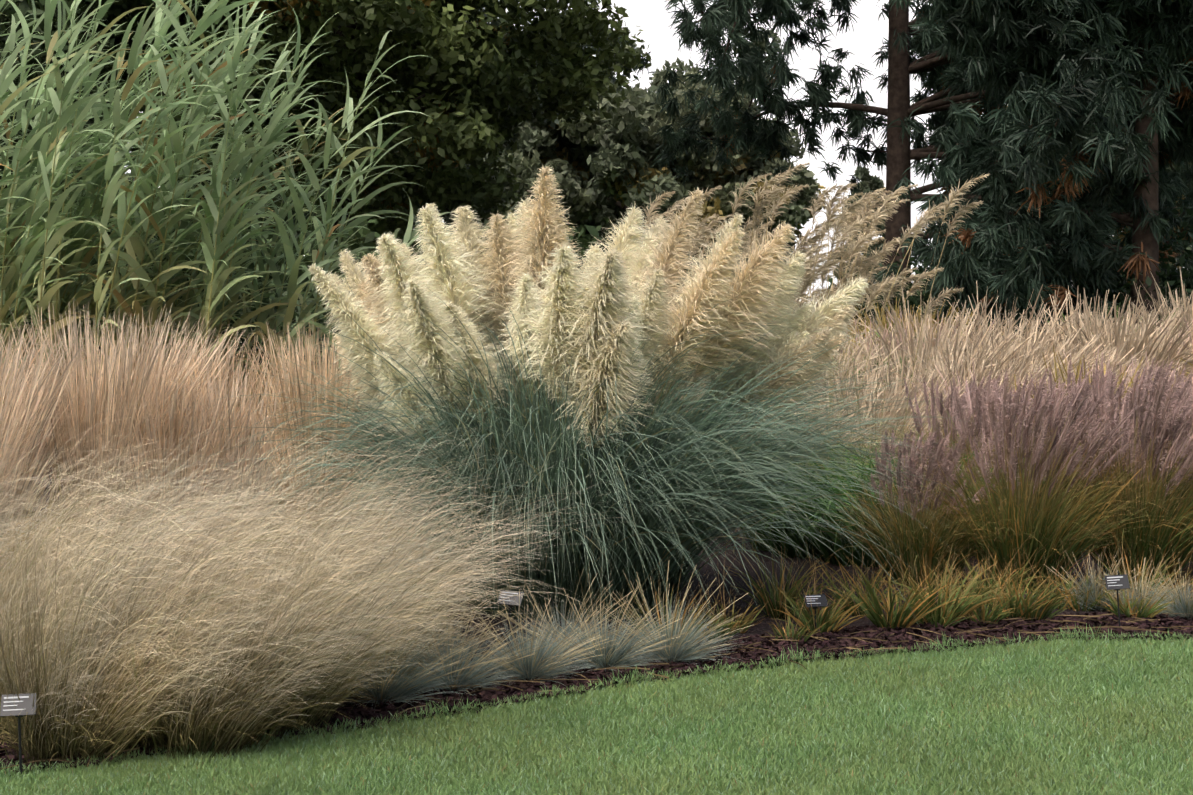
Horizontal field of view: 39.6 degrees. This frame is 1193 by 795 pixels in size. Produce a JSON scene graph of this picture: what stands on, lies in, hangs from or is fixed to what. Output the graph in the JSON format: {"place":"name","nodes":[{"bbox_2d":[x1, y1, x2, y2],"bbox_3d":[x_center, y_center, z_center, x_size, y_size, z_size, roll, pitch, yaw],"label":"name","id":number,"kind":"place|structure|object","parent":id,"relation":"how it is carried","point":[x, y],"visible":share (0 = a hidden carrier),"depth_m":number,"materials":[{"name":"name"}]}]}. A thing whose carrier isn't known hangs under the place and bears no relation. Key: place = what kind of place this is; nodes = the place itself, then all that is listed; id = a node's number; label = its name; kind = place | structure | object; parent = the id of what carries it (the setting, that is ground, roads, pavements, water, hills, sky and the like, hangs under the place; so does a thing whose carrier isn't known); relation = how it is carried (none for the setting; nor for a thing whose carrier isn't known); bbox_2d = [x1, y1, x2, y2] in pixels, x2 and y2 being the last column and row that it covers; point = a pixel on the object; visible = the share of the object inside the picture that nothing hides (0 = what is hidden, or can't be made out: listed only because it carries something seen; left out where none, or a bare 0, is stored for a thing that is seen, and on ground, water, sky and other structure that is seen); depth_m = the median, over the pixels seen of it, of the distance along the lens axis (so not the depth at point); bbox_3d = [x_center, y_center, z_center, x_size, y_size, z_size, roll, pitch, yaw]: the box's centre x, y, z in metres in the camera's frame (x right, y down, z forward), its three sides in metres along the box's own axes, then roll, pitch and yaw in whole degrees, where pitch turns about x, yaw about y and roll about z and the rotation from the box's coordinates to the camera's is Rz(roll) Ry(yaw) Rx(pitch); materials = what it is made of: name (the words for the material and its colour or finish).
{"place":"outdoors","nodes":[
{"label":"outdoors","id":0,"kind":"place"},
{"bbox_2d":[0,165,694,404],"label":"hedge shrub","id":1,"kind":"object","parent":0,"point":[362,232],"depth_m":29.33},
{"bbox_2d":[56,0,650,260],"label":"oak tree","id":2,"kind":"object","parent":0,"point":[478,100],"depth_m":42.62,"materials":[{"name":"green plant"}]},
{"bbox_2d":[0,396,1192,769],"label":"bed soil","id":3,"kind":"structure","parent":0,"point":[728,580],"depth_m":10.97,"materials":[{"name":"brown soil"}]},
{"bbox_2d":[0,693,36,773],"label":"plant label","id":4,"kind":"object","parent":3,"relation":"on","point":[8,707],"visible":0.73,"depth_m":6.26,"materials":[{"name":"black metal"}]},
{"bbox_2d":[0,0,450,535],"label":"giant reed leaves","id":5,"kind":"object","parent":3,"relation":"on","point":[98,163],"visible":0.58,"depth_m":12.89,"materials":[{"name":"green plant"}]},
{"bbox_2d":[0,301,517,587],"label":"grasses","id":6,"kind":"object","parent":3,"relation":"on","point":[146,381],"visible":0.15,"depth_m":10.52,"materials":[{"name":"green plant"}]},
{"bbox_2d":[1,0,541,386],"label":"tree","id":7,"kind":"object","parent":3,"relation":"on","point":[472,19],"depth_m":57.77,"materials":[{"name":"green plant"}]},
{"bbox_2d":[0,0,252,196],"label":"tree","id":8,"kind":"object","parent":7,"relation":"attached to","point":[115,10],"depth_m":39.46,"materials":[{"name":"green plant"}]},
{"bbox_2d":[0,377,622,766],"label":"ornamental grass","id":9,"kind":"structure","parent":3,"relation":"on","point":[95,664],"depth_m":6.87,"materials":[{"name":"beige plant"}]},
{"bbox_2d":[497,590,523,646],"bbox_3d":[-0.463,1.224,8.695,0.130,0.414,0.056,5,3,14],"label":"plant label","id":10,"kind":"object","parent":3,"relation":"on","point":[507,601],"visible":0.75,"depth_m":8.69,"materials":[{"name":"black metal"}]},
{"bbox_2d":[179,268,991,630],"bbox_3d":[-0.173,0.193,10.397,4.993,2.259,4.862,0,2,-1],"label":"pampas grass foliage","id":11,"kind":"object","parent":3,"relation":"on","point":[677,512],"visible":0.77,"depth_m":9.54,"materials":[{"name":"green plant"}]},
{"bbox_2d":[417,348,726,583],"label":"plume stems","id":12,"kind":"object","parent":11,"relation":"on","point":[564,433],"visible":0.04,"depth_m":9.99,"materials":[{"name":"beige plant"}]},
{"bbox_2d":[308,165,868,455],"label":"pampas grass plumes","id":13,"kind":"object","parent":11,"relation":"on","point":[559,300],"visible":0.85,"depth_m":9.81,"materials":[{"name":"beige plant"}]},
{"bbox_2d":[0,612,1192,775],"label":"mulch chips","id":14,"kind":"object","parent":3,"relation":"on","point":[901,636],"visible":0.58,"depth_m":8.76,"materials":[{"name":"brown wood"}]},
{"bbox_2d":[24,268,1192,518],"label":"ornamental grass","id":15,"kind":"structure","parent":3,"relation":"on","point":[1128,346],"depth_m":21.96,"materials":[{"name":"beige plant"}]},
{"bbox_2d":[293,547,1192,711],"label":"blue fescue tufts","id":16,"kind":"object","parent":3,"relation":"on","point":[590,648],"visible":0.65,"depth_m":8.24,"materials":[{"name":"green plant"}]},
{"bbox_2d":[803,594,827,626],"bbox_3d":[1.240,1.265,9.380,0.130,0.292,0.061,0,2,-11],"label":"plant label","id":17,"kind":"object","parent":3,"relation":"on","point":[820,600],"visible":0.75,"depth_m":9.38,"materials":[{"name":"black metal"}]},
{"bbox_2d":[637,186,1135,552],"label":"grass stems","id":18,"kind":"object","parent":3,"relation":"on","point":[762,547],"depth_m":13.33,"materials":[{"name":"plant"}]},
{"bbox_2d":[636,162,988,319],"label":"grass plumes","id":19,"kind":"object","parent":18,"relation":"attached to","point":[865,209],"visible":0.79,"depth_m":13.48,"materials":[{"name":"beige plant"}]},
{"bbox_2d":[738,433,1043,566],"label":"green perennial leaves","id":20,"kind":"object","parent":3,"relation":"on","point":[825,552],"visible":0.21,"depth_m":12.29,"materials":[{"name":"green plant"}]},
{"bbox_2d":[602,527,1192,644],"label":"sedge plants","id":21,"kind":"object","parent":3,"relation":"on","point":[954,603],"visible":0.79,"depth_m":9.73,"materials":[{"name":"green plant"}]},
{"bbox_2d":[816,402,1192,591],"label":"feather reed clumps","id":22,"kind":"object","parent":3,"relation":"on","point":[1131,517],"visible":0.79,"depth_m":11.01,"materials":[{"name":"green plant"}]},
{"bbox_2d":[866,353,1192,519],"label":"purple grass plumes","id":23,"kind":"object","parent":22,"relation":"on","point":[1053,406],"visible":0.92,"depth_m":11.16,"materials":[{"name":"purple plant"}]},
{"bbox_2d":[1105,574,1129,629],"bbox_3d":[2.993,1.213,9.494,0.130,0.390,0.039,-4,1,4],"label":"plant label","id":24,"kind":"object","parent":3,"relation":"on","point":[1116,582],"visible":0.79,"depth_m":9.49,"materials":[{"name":"black metal"}]},
{"bbox_2d":[0,369,1192,794],"bbox_3d":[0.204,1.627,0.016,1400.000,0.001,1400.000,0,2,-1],"label":"ground","id":25,"kind":"structure","parent":0,"point":[903,747],"depth_m":6.84,"materials":[{"name":"green plant"}]},
{"bbox_2d":[408,10,680,266],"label":"tree","id":26,"kind":"object","parent":25,"relation":"on","point":[448,216],"depth_m":86.21,"materials":[{"name":"green plant"}]},
{"bbox_2d":[471,27,827,289],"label":"tree","id":27,"kind":"object","parent":25,"relation":"on","point":[621,169],"depth_m":79.29,"materials":[{"name":"green plant"}]},
{"bbox_2d":[123,0,1183,333],"bbox_3d":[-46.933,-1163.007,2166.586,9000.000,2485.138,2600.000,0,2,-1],"label":"sky","id":28,"kind":"structure","parent":0,"point":[865,40],"depth_m":1212.13,"materials":[{"name":"white"}]},
{"bbox_2d":[829,165,885,338],"bbox_3d":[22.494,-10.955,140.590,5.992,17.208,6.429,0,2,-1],"label":"grass stems","id":29,"kind":"object","parent":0,"point":[872,183],"depth_m":139.12,"materials":[{"name":"beige plant"}]},
{"bbox_2d":[633,0,1192,318],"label":"pine","id":30,"kind":"object","parent":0,"point":[724,77],"depth_m":49.97,"materials":[{"name":"green plant"}]},
{"bbox_2d":[829,206,1192,338],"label":"shrub","id":31,"kind":"object","parent":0,"point":[917,301],"depth_m":40.01,"materials":[{"name":"plant"}]},
{"bbox_2d":[872,0,1192,335],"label":"conifer","id":32,"kind":"object","parent":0,"point":[1066,46],"depth_m":37.12,"materials":[{"name":"green plant"}]},
{"bbox_2d":[1003,106,1192,301],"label":"tree","id":33,"kind":"object","parent":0,"point":[1126,230],"depth_m":73.24,"materials":[{"name":"green plant"}]}
]}

